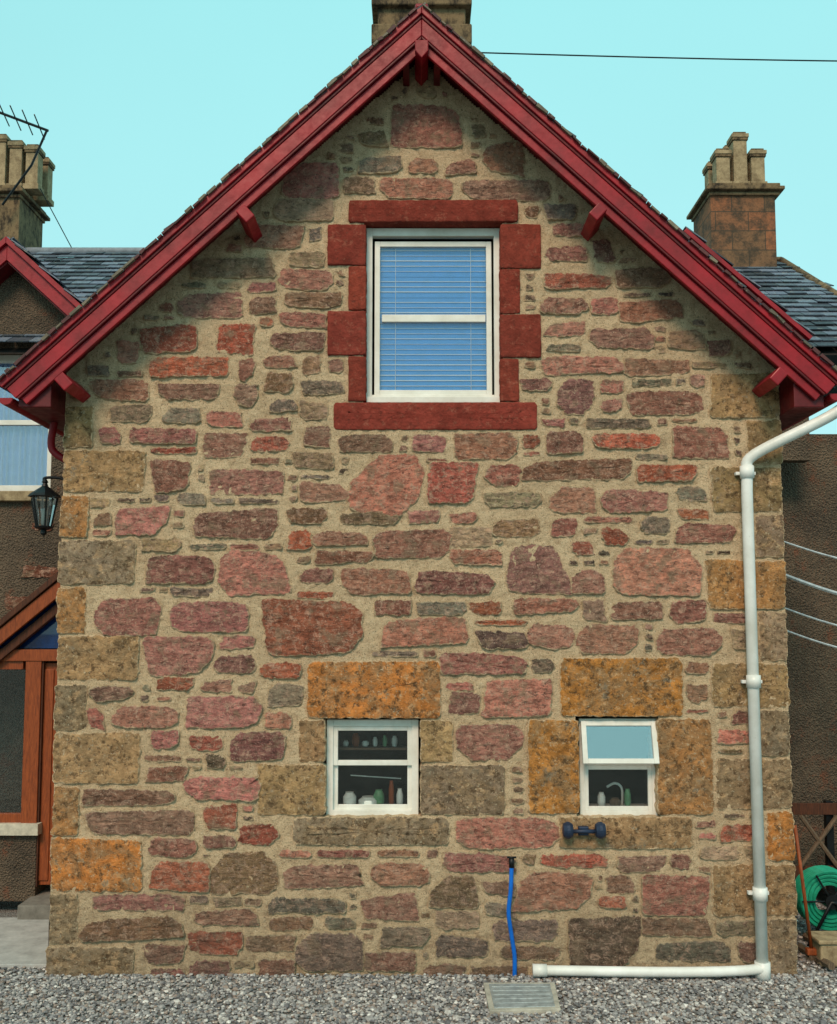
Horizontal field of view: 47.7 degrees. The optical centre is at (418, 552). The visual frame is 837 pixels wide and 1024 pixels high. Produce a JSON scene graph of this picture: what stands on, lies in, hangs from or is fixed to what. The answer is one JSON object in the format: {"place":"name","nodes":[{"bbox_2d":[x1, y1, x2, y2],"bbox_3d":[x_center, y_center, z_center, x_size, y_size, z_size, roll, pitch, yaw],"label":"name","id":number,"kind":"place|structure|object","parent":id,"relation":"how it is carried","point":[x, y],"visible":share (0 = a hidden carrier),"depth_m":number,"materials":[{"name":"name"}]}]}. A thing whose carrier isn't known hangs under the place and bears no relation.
{"place":"outdoors","nodes":[
{"label":"outdoors","id":0,"kind":"place"},
{"bbox_2d":[7,19,421,404],"bbox_3d":[-1.774,-3.061,8.369,3.603,3.456,0.035,0,-5,0],"label":"bargeboard","id":1,"kind":"object","parent":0,"point":[198,226],"visible":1,"depth_m":8.35,"materials":[{"name":"red paint"}]},
{"bbox_2d":[4,15,421,389],"bbox_3d":[-1.786,-3.114,8.401,3.627,3.413,0.110,0,-5,0],"label":"verge fillet","id":2,"kind":"object","parent":1,"relation":"attached to","point":[205,209],"visible":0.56,"depth_m":8.35,"materials":[{"name":"red paint"}]},
{"bbox_2d":[17,37,421,399],"bbox_3d":[-1.731,-2.978,8.373,3.517,3.306,0.044,0,-5,0],"label":"bargeboard bead","id":3,"kind":"object","parent":1,"relation":"attached to","point":[212,225],"visible":1,"depth_m":8.36,"materials":[{"name":"red paint"}]},
{"bbox_2d":[64,59,414,373],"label":"verge soffit","id":4,"kind":"structure","parent":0,"point":[399,75],"depth_m":8.77,"materials":[{"name":"red paint"}]},
{"bbox_2d":[0,900,836,1023],"bbox_3d":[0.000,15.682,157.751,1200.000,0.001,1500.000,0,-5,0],"label":"gravel ground","id":5,"kind":"structure","parent":0,"point":[8,908],"depth_m":7.75,"materials":[{"name":"grey gravel"}]},
{"bbox_2d":[0,502,48,811],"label":"wall below","id":6,"kind":"structure","parent":5,"relation":"on","point":[23,543],"depth_m":11.10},
{"bbox_2d":[0,485,41,490],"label":"frame rail","id":7,"kind":"object","parent":6,"relation":"on","point":[18,487],"visible":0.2,"depth_m":11.30,"materials":[{"name":"white paint"}]},
{"bbox_2d":[0,491,56,501],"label":"stone sill","id":8,"kind":"structure","parent":6,"relation":"on","point":[13,496],"depth_m":11.11,"materials":[{"name":"beige stone"}]},
{"bbox_2d":[4,523,57,609],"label":"exposed stones","id":9,"kind":"object","parent":6,"relation":"attached to","point":[12,602],"visible":0.61,"depth_m":11.10,"materials":[{"name":"stone"}]},
{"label":"frame stile","id":10,"kind":"object","parent":6,"relation":"on","visible":0},
{"bbox_2d":[0,355,21,363],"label":"frame rail","id":11,"kind":"object","parent":10,"relation":"attached to","point":[8,359],"visible":0.2,"depth_m":11.43,"materials":[{"name":"white paint"}]},
{"bbox_2d":[0,364,47,484],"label":"net curtain","id":12,"kind":"object","parent":11,"relation":"hanging from","point":[23,455],"visible":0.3,"depth_m":11.45,"materials":[{"name":"fabric"}]},
{"bbox_2d":[0,917,48,968],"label":"slab","id":13,"kind":"structure","parent":5,"relation":"on","point":[24,943],"depth_m":8.97,"materials":[{"name":"concrete"}]},
{"bbox_2d":[0,572,59,921],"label":"timber porch","id":14,"kind":"object","parent":5,"relation":"on","point":[29,621],"visible":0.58,"depth_m":10.14,"materials":[{"name":"brown wood"}]},
{"bbox_2d":[35,661,57,886],"bbox_3d":[-3.836,2.370,10.203,0.509,2.384,0.120,0,-5,0],"label":"panelled door","id":15,"kind":"structure","parent":14,"relation":"in","point":[49,676],"depth_m":10.17,"materials":[{"name":"brown wood"}]},
{"bbox_2d":[45,434,64,887],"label":"wall","id":16,"kind":"structure","parent":5,"relation":"on","point":[56,485],"depth_m":11.18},
{"bbox_2d":[0,342,37,354],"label":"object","id":17,"kind":"structure","parent":16,"relation":"attached to","point":[16,344],"depth_m":11.34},
{"bbox_2d":[0,398,63,436],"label":"gutter","id":18,"kind":"object","parent":16,"relation":"attached to","point":[12,403],"visible":0.28,"depth_m":8.56,"materials":[{"name":"red paint"}]},
{"bbox_2d":[45,405,146,975],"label":"quoins","id":19,"kind":"object","parent":5,"relation":"on","point":[100,865],"visible":0.94,"depth_m":8.40,"materials":[{"name":"brown stone"}]},
{"bbox_2d":[28,476,63,535],"bbox_3d":[-3.414,-0.434,8.813,0.415,0.558,0.277,0,-5,0],"label":"wall lantern","id":20,"kind":"object","parent":19,"relation":"attached to","point":[44,491],"depth_m":8.79,"materials":[{"name":"black metal"}]},
{"bbox_2d":[49,65,796,976],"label":"rubble stones","id":21,"kind":"object","parent":5,"relation":"on","point":[386,488],"visible":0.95,"depth_m":8.49,"materials":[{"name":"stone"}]},
{"bbox_2d":[54,372,90,402],"bbox_3d":[-3.072,-1.459,8.439,0.160,0.162,0.510,0,-5,0],"label":"purlin end","id":22,"kind":"object","parent":21,"relation":"attached to","point":[70,386],"visible":1,"depth_m":8.27,"materials":[{"name":"red paint"}]},
{"bbox_2d":[236,205,261,242],"bbox_3d":[-1.521,-2.955,8.559,0.160,0.162,0.510,0,-5,0],"label":"purlin end","id":23,"kind":"object","parent":21,"relation":"attached to","point":[248,221],"visible":1,"depth_m":8.41,"materials":[{"name":"red paint"}]},
{"bbox_2d":[415,40,427,85],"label":"apex block","id":24,"kind":"structure","parent":21,"relation":"attached to","point":[421,63],"depth_m":8.54,"materials":[{"name":"red paint"}]},
{"bbox_2d":[327,200,540,429],"bbox_3d":[0.145,-2.178,8.845,1.978,2.164,0.356,0,-5,0],"label":"red window surround","id":25,"kind":"object","parent":21,"relation":"attached to","point":[519,249],"visible":0.95,"depth_m":8.68,"materials":[{"name":"red stone"}]},
{"bbox_2d":[366,228,372,396],"bbox_3d":[-0.469,-2.206,8.845,0.075,1.663,0.080,0,-5,0],"label":"frame stile","id":26,"kind":"object","parent":25,"relation":"on","point":[369,295],"visible":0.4,"depth_m":8.81,"materials":[{"name":"white paint"}]},
{"bbox_2d":[372,228,493,238],"bbox_3d":[0.136,-2.998,8.908,1.135,0.075,0.078,0,-5,0],"label":"frame rail","id":27,"kind":"object","parent":26,"relation":"attached to","point":[432,233],"visible":1,"depth_m":8.87,"materials":[{"name":"white paint"}]},
{"bbox_2d":[366,397,499,402],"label":"timber sill","id":28,"kind":"structure","parent":25,"relation":"on","point":[430,399],"depth_m":8.69,"materials":[{"name":"white paint"}]},
{"bbox_2d":[372,395,494,396],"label":"frame rail","id":29,"kind":"object","parent":28,"relation":"on","point":[433,395],"visible":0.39,"depth_m":8.74,"materials":[{"name":"white paint"}]},
{"bbox_2d":[374,242,379,394],"bbox_3d":[-0.385,-2.185,8.848,0.050,1.468,0.040,0,-5,0],"label":"sash stile","id":30,"kind":"object","parent":29,"relation":"on","point":[377,331],"visible":1,"depth_m":8.82,"materials":[{"name":"white paint"}]},
{"bbox_2d":[380,242,485,247],"bbox_3d":[0.137,-2.892,8.905,0.993,0.050,0.038,0,-5,0],"label":"sash rail","id":31,"kind":"object","parent":30,"relation":"attached to","point":[432,244],"visible":1,"depth_m":8.89,"materials":[{"name":"white paint"}]},
{"bbox_2d":[380,248,486,389],"bbox_3d":[0.137,-2.198,8.897,1.013,1.402,0.006,0,-5,0],"label":"venetian blind","id":32,"kind":"object","parent":31,"relation":"hanging from","point":[435,333],"visible":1,"depth_m":8.89,"materials":[{"name":"blue plastic"}]},
{"bbox_2d":[380,250,485,380],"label":"blind slat edges","id":33,"kind":"object","parent":32,"relation":"attached to","point":[433,312],"visible":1,"depth_m":8.89,"materials":[{"name":"blue plastic"}]},
{"bbox_2d":[380,390,486,394],"bbox_3d":[0.137,-1.478,8.791,0.993,0.050,0.038,0,-5,0],"label":"sash rail","id":34,"kind":"object","parent":29,"relation":"on","point":[433,392],"visible":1,"depth_m":8.77,"materials":[{"name":"white paint"}]},
{"bbox_2d":[486,242,491,394],"bbox_3d":[0.658,-2.185,8.848,0.050,1.468,0.040,0,-5,0],"label":"sash stile","id":35,"kind":"object","parent":29,"relation":"on","point":[488,324],"visible":1,"depth_m":8.83,"materials":[{"name":"white paint"}]},
{"bbox_2d":[493,228,499,396],"bbox_3d":[0.741,-2.206,8.845,0.075,1.663,0.080,0,-5,0],"label":"frame stile","id":36,"kind":"object","parent":25,"relation":"attached to","point":[496,301],"visible":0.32,"depth_m":8.81,"materials":[{"name":"white paint"}]},
{"bbox_2d":[257,657,713,849],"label":"window surrounds","id":37,"kind":"object","parent":21,"relation":"attached to","point":[648,687],"visible":0.98,"depth_m":8.37,"materials":[{"name":"brown stone"}]},
{"bbox_2d":[326,719,333,814],"bbox_3d":[-0.792,1.930,8.488,0.060,0.856,0.070,0,-5,0],"label":"frame stile","id":38,"kind":"object","parent":37,"relation":"attached to","point":[330,765],"visible":0.83,"depth_m":8.46,"materials":[{"name":"white paint"}]},
{"bbox_2d":[334,719,411,725],"bbox_3d":[-0.411,1.533,8.520,0.702,0.060,0.068,0,-5,0],"label":"frame rail","id":39,"kind":"object","parent":38,"relation":"attached to","point":[372,722],"visible":0.99,"depth_m":8.49,"materials":[{"name":"white paint"}]},
{"bbox_2d":[338,726,406,730],"bbox_3d":[-0.411,1.581,8.516,0.622,0.045,0.038,0,-5,0],"label":"sash rail","id":40,"kind":"object","parent":39,"relation":"attached to","point":[372,728],"visible":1,"depth_m":8.50,"materials":[{"name":"white paint"}]},
{"bbox_2d":[333,809,411,815],"bbox_3d":[-0.411,2.326,8.456,0.702,0.060,0.068,0,-5,0],"label":"frame rail","id":41,"kind":"object","parent":37,"relation":"on","point":[357,812],"visible":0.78,"depth_m":8.42,"materials":[{"name":"white paint"}]},
{"bbox_2d":[338,804,406,808],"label":"sash rail","id":42,"kind":"object","parent":41,"relation":"on","point":[372,806],"visible":1,"depth_m":8.47,"materials":[{"name":"white paint"}]},
{"bbox_2d":[338,745,406,749],"bbox_3d":[-0.411,1.813,8.783,0.782,0.020,0.200,0,-5,0],"label":"shelf","id":43,"kind":"object","parent":37,"relation":"attached to","point":[372,747],"visible":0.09,"depth_m":8.71,"materials":[{"name":"white wood"}]},
{"bbox_2d":[412,719,417,813],"bbox_3d":[-0.030,1.930,8.488,0.060,0.856,0.070,0,-5,0],"label":"frame stile","id":44,"kind":"object","parent":37,"relation":"attached to","point":[414,766],"visible":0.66,"depth_m":8.45,"materials":[{"name":"white paint"}]},
{"bbox_2d":[578,718,584,814],"bbox_3d":[1.461,1.921,8.489,0.045,0.856,0.070,0,-5,0],"label":"frame stile","id":45,"kind":"object","parent":37,"relation":"attached to","point":[582,786],"visible":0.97,"depth_m":8.45,"materials":[{"name":"white paint"}]},
{"bbox_2d":[562,822,605,838],"bbox_3d":[1.442,2.421,8.245,0.372,0.142,0.146,0,-5,0],"label":"dumbbell","id":46,"kind":"object","parent":37,"relation":"attached to","point":[598,831],"visible":1,"depth_m":8.21,"materials":[{"name":"blue metal"}]},
{"bbox_2d":[585,810,652,815],"bbox_3d":[1.784,2.325,8.456,0.601,0.045,0.068,0,-5,0],"label":"frame rail","id":47,"kind":"object","parent":37,"relation":"on","point":[617,812],"visible":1,"depth_m":8.42,"materials":[{"name":"white paint"}]},
{"bbox_2d":[585,766,588,809],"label":"casement stile","id":48,"kind":"object","parent":47,"relation":"on","point":[586,791],"visible":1,"depth_m":8.45,"materials":[{"name":"white paint"}]},
{"bbox_2d":[588,766,647,769],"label":"casement rail","id":49,"kind":"object","parent":48,"relation":"attached to","point":[617,767],"visible":1,"depth_m":8.46,"materials":[{"name":"white paint"}]},
{"bbox_2d":[589,806,647,809],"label":"casement rail","id":50,"kind":"object","parent":47,"relation":"on","point":[618,807],"visible":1,"depth_m":8.44,"materials":[{"name":"white paint"}]},
{"bbox_2d":[580,721,659,763],"bbox_3d":[1.784,1.687,8.400,0.671,0.378,0.040,0,-21,0],"label":"open top light","id":51,"kind":"object","parent":37,"relation":"attached to","point":[586,760],"visible":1,"depth_m":8.38,"materials":[{"name":"white paint"}]},
{"bbox_2d":[649,718,657,815],"bbox_3d":[2.107,1.921,8.489,0.045,0.856,0.070,0,-5,0],"label":"frame stile","id":52,"kind":"object","parent":37,"relation":"attached to","point":[653,783],"visible":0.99,"depth_m":8.45,"materials":[{"name":"white paint"}]},
{"bbox_2d":[581,203,606,240],"bbox_3d":[1.577,-2.974,8.560,0.160,0.162,0.510,0,-5,0],"label":"purlin end","id":53,"kind":"object","parent":21,"relation":"attached to","point":[596,215],"visible":1,"depth_m":8.41,"materials":[{"name":"red paint"}]},
{"bbox_2d":[752,367,787,397],"bbox_3d":[3.119,-1.505,8.443,0.160,0.162,0.510,0,-5,0],"label":"purlin end","id":54,"kind":"object","parent":21,"relation":"attached to","point":[769,382],"visible":1,"depth_m":8.27,"materials":[{"name":"red paint"}]},
{"bbox_2d":[326,716,648,808],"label":"room back ground","id":55,"kind":"structure","parent":5,"relation":"on","point":[617,742],"depth_m":9.76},
{"bbox_2d":[506,856,516,975],"bbox_3d":[0.807,3.167,8.224,0.090,1.040,0.098,0,-5,0],"label":"blue water pipe","id":56,"kind":"object","parent":5,"relation":"on","point":[509,902],"visible":1,"depth_m":8.19,"materials":[{"name":"plastic"}]},
{"bbox_2d":[483,983,560,1014],"bbox_3d":[0.845,3.616,7.673,0.598,0.058,0.590,0,-5,0],"label":"drain cover","id":57,"kind":"object","parent":5,"relation":"on","point":[529,998],"visible":0.99,"depth_m":7.63,"materials":[{"name":"metal"}]},
{"bbox_2d":[532,405,836,980],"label":"drainpipe","id":58,"kind":"object","parent":5,"relation":"on","point":[760,968],"visible":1,"depth_m":8.23,"materials":[{"name":"white plastic"}]},
{"bbox_2d":[704,372,797,975],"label":"quoins","id":59,"kind":"object","parent":5,"relation":"on","point":[732,396],"visible":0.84,"depth_m":8.43,"materials":[{"name":"brown stone"}]},
{"bbox_2d":[794,825,816,962],"bbox_3d":[3.578,3.086,8.562,0.324,1.207,0.073,0,-5,0],"label":"broom","id":60,"kind":"object","parent":5,"relation":"on","point":[811,952],"visible":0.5,"depth_m":8.55,"materials":[{"name":"brown wood"}]},
{"bbox_2d":[781,434,836,888],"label":"wall","id":61,"kind":"structure","parent":5,"relation":"on","point":[809,500],"depth_m":11.06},
{"bbox_2d":[779,376,823,429],"bbox_3d":[3.421,-1.152,11.935,0.263,0.347,7.290,0,-5,0],"label":"eaves box","id":62,"kind":"object","parent":61,"relation":"attached to","point":[796,403],"visible":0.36,"depth_m":8.42,"materials":[{"name":"red paint"}]},
{"bbox_2d":[784,541,836,647],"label":"washing line","id":63,"kind":"object","parent":61,"relation":"attached to","point":[811,585],"visible":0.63,"depth_m":10.30,"materials":[{"name":"white plastic"}]},
{"bbox_2d":[791,800,836,893],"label":"wooden fence","id":64,"kind":"object","parent":5,"relation":"on","point":[827,809],"visible":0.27,"depth_m":10.18,"materials":[{"name":"brown wood"}]},
{"bbox_2d":[795,865,836,946],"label":"hose reel","id":65,"kind":"object","parent":5,"relation":"on","point":[818,878],"visible":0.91,"depth_m":9.06,"materials":[{"name":"green plastic"}]},
{"bbox_2d":[797,933,834,969],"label":"timber offcuts","id":66,"kind":"object","parent":5,"relation":"on","point":[828,964],"visible":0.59,"depth_m":8.45,"materials":[{"name":"brown wood"}]},
{"bbox_2d":[806,931,836,966],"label":"plant trough","id":67,"kind":"object","parent":5,"relation":"on","point":[824,944],"visible":0.78,"depth_m":8.42,"materials":[{"name":"wood"}]},
{"bbox_2d":[0,0,836,433],"label":"sky","id":68,"kind":"structure","parent":0,"point":[145,106],"materials":[{"name":"blue"}]},
{"bbox_2d":[371,0,471,44],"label":"ridge chimney","id":69,"kind":"object","parent":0,"point":[455,15],"visible":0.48,"depth_m":11.01,"materials":[{"name":"stone"}]},
{"bbox_2d":[482,52,836,61],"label":"overhead cable","id":70,"kind":"object","parent":69,"relation":"attached to","point":[658,57],"visible":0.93,"depth_m":11.62,"materials":[{"name":"black metal"}]},
{"bbox_2d":[428,59,776,368],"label":"verge soffit","id":71,"kind":"structure","parent":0,"point":[461,90],"depth_m":8.78,"materials":[{"name":"red paint"}]},
{"bbox_2d":[422,20,834,400],"bbox_3d":[1.826,-3.079,8.371,3.593,3.420,0.035,0,-5,0],"label":"bargeboard","id":72,"kind":"object","parent":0,"point":[642,222],"visible":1,"depth_m":8.35,"materials":[{"name":"red paint"}]},
{"bbox_2d":[422,37,824,395],"bbox_3d":[1.783,-2.997,8.375,3.508,3.271,0.044,0,-5,0],"label":"bargeboard bead","id":73,"kind":"object","parent":72,"relation":"attached to","point":[631,224],"visible":1,"depth_m":8.36,"materials":[{"name":"red paint"}]},
{"bbox_2d":[787,278,836,396],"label":"roof deck","id":74,"kind":"structure","parent":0,"point":[830,353],"depth_m":11.35,"materials":[{"name":"grey stone"}]},
{"bbox_3d":[-1.791,-2.872,12.119,3.636,3.425,7.300,0,-5,0],"label":"roof deck","id":75,"kind":"object","parent":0,"visible":0},
{"bbox_2d":[0,134,54,246],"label":"stone chimney","id":76,"kind":"object","parent":75,"relation":"on","point":[24,216],"visible":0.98,"depth_m":14.75,"materials":[{"name":"beige stone"}]},
{"bbox_2d":[0,105,48,205],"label":"tv aerial","id":77,"kind":"object","parent":76,"relation":"attached to","point":[14,117],"visible":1,"depth_m":14.43,"materials":[{"name":"black metal"}]},
{"bbox_2d":[0,271,65,334],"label":"dormer gable","id":78,"kind":"structure","parent":75,"relation":"on","point":[26,307],"depth_m":11.37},
{"bbox_2d":[6,237,81,306],"bbox_3d":[-4.237,-3.133,11.126,1.210,1.150,0.120,0,-5,0],"label":"dormer bargeboard","id":79,"kind":"object","parent":75,"relation":"attached to","point":[43,273],"visible":0.56,"depth_m":11.08,"materials":[{"name":"red paint"}]},
{"bbox_2d":[8,237,82,305],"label":"dormer slates","id":80,"kind":"object","parent":75,"relation":"on","point":[47,271],"visible":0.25,"depth_m":11.19,"materials":[{"name":"grey stone"}]},
{"bbox_2d":[0,252,138,341],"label":"roof slates","id":81,"kind":"object","parent":75,"relation":"on","point":[83,276],"visible":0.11,"depth_m":13.82,"materials":[{"name":"grey stone"}]},
{"bbox_2d":[7,244,75,314],"bbox_3d":[-4.258,-3.039,11.139,1.170,1.172,0.080,0,-5,0],"label":"dormer bargeboard","id":82,"kind":"object","parent":81,"relation":"on","point":[32,275],"visible":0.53,"depth_m":11.11,"materials":[{"name":"red paint"}]},
{"bbox_2d":[25,247,144,251],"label":"ridge tiles","id":83,"kind":"object","parent":81,"relation":"attached to","point":[83,249],"visible":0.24,"depth_m":14.66,"materials":[{"name":"grey stone"}]},
{"bbox_2d":[0,7,421,388],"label":"verge roll","id":84,"kind":"object","parent":75,"relation":"attached to","point":[194,212],"visible":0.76,"depth_m":8.33,"materials":[{"name":"red paint"}]},
{"bbox_2d":[0,3,425,392],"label":"roof slates","id":85,"kind":"object","parent":75,"relation":"on","point":[206,195],"depth_m":8.34,"materials":[{"name":"grey stone"}]},
{"bbox_2d":[0,7,416,380],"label":"verge slate edge","id":86,"kind":"object","parent":85,"relation":"attached to","point":[115,275],"visible":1,"depth_m":8.30,"materials":[{"name":"grey stone"}]},
{"bbox_2d":[422,6,836,380],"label":"verge roll","id":87,"kind":"object","parent":75,"relation":"attached to","point":[641,204],"visible":0.64,"depth_m":8.33,"materials":[{"name":"red paint"}]},
{"bbox_2d":[422,15,836,385],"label":"verge fillet","id":88,"kind":"object","parent":75,"relation":"attached to","point":[643,212],"visible":0.47,"depth_m":8.35,"materials":[{"name":"red paint"}]},
{"bbox_2d":[459,38,836,390],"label":"roof slates","id":89,"kind":"object","parent":75,"relation":"on","point":[744,286],"visible":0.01,"depth_m":8.28,"materials":[{"name":"grey stone"}]},
{"bbox_2d":[423,3,836,371],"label":"verge slate edge","id":90,"kind":"object","parent":89,"relation":"attached to","point":[601,161],"visible":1,"depth_m":8.31,"materials":[{"name":"grey stone"}]},
{"bbox_2d":[686,132,784,266],"bbox_3d":[4.943,-5.308,14.822,1.185,2.299,1.100,0,-5,0],"label":"stone chimney","id":91,"kind":"object","parent":75,"relation":"on","point":[731,216],"visible":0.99,"depth_m":14.36,"materials":[{"name":"brown stone"}]},
{"bbox_2d":[684,228,812,340],"bbox_3d":[3.732,-3.018,11.047,1.424,1.293,0.660,0,-5,0],"label":"dormer bargeboard","id":92,"kind":"object","parent":75,"relation":"on","point":[764,298],"visible":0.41,"depth_m":10.72,"materials":[{"name":"red paint"}]},
{"bbox_2d":[683,226,814,335],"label":"dormer slates","id":93,"kind":"object","parent":75,"relation":"on","point":[758,286],"visible":0.04,"depth_m":10.74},
{"bbox_2d":[733,261,836,346],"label":"roof slates","id":94,"kind":"object","parent":75,"relation":"on","point":[800,303],"visible":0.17,"depth_m":12.87,"materials":[{"name":"grey stone"}]},
{"bbox_2d":[782,417,809,462],"bbox_3d":[3.599,-2.228,10.923,1.694,2.390,0.180,0,-5,0],"label":"dormer cheek","id":95,"kind":"object","parent":75,"relation":"attached to","point":[797,450],"visible":0.14,"depth_m":10.75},
{"bbox_2d":[778,257,836,295],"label":"hip tiles","id":96,"kind":"object","parent":75,"relation":"on","point":[806,275],"visible":0.6,"depth_m":13.77,"materials":[{"name":"stone"}]},
{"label":"upper floor","id":97,"kind":"structure","parent":0,"visible":0},
{"bbox_2d":[372,239,493,394],"bbox_3d":[0.000,-1.623,10.087,2.800,5.150,0.050,0,-5,0],"label":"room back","id":98,"kind":"object","parent":97,"relation":"on","point":[427,240],"depth_m":10.16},
{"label":"lower sash rail","id":99,"kind":"object","parent":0,"visible":0},
{"bbox_2d":[338,760,406,764],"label":"sash rail","id":100,"kind":"object","parent":99,"relation":"attached to","point":[372,762],"visible":1,"depth_m":8.47,"materials":[{"name":"white paint"}]},
{"bbox_3d":[-3.015,1.447,12.088,0.390,5.250,6.670,0,-5,0],"label":"side wall","id":101,"kind":"object","parent":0,"visible":0},
{"bbox_2d":[19,381,65,431],"bbox_3d":[-3.363,-1.152,11.935,0.286,0.347,7.290,0,-5,0],"label":"eaves box","id":102,"kind":"object","parent":101,"relation":"attached to","point":[47,404],"visible":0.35,"depth_m":8.42,"materials":[{"name":"red paint"}]},
{"bbox_2d":[47,422,63,462],"bbox_3d":[-3.339,-1.016,8.910,0.309,0.464,0.070,0,-5,0],"label":"downpipe","id":103,"kind":"object","parent":101,"relation":"attached to","point":[55,452],"visible":0.66,"depth_m":8.88,"materials":[{"name":"red paint"}]},
{"bbox_3d":[0.137,-2.185,8.850,1.003,1.388,0.004,0,-5,0],"label":"glass","id":104,"kind":"object","parent":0,"visible":0},
{"bbox_2d":[382,315,485,322],"bbox_3d":[0.142,-2.181,8.843,0.967,0.070,0.040,0,-5,0],"label":"meeting rail","id":105,"kind":"object","parent":104,"relation":"attached to","point":[433,318],"visible":1,"depth_m":8.82,"materials":[{"name":"white paint"}]},
{"bbox_3d":[-5.039,-1.543,11.402,1.209,1.519,0.005,0,-5,0],"label":"glass","id":106,"kind":"object","parent":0,"visible":0},
{"bbox_2d":[0,420,41,425],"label":"meeting rail","id":107,"kind":"object","parent":106,"relation":"attached to","point":[17,423],"visible":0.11,"depth_m":11.37,"materials":[{"name":"white paint"}]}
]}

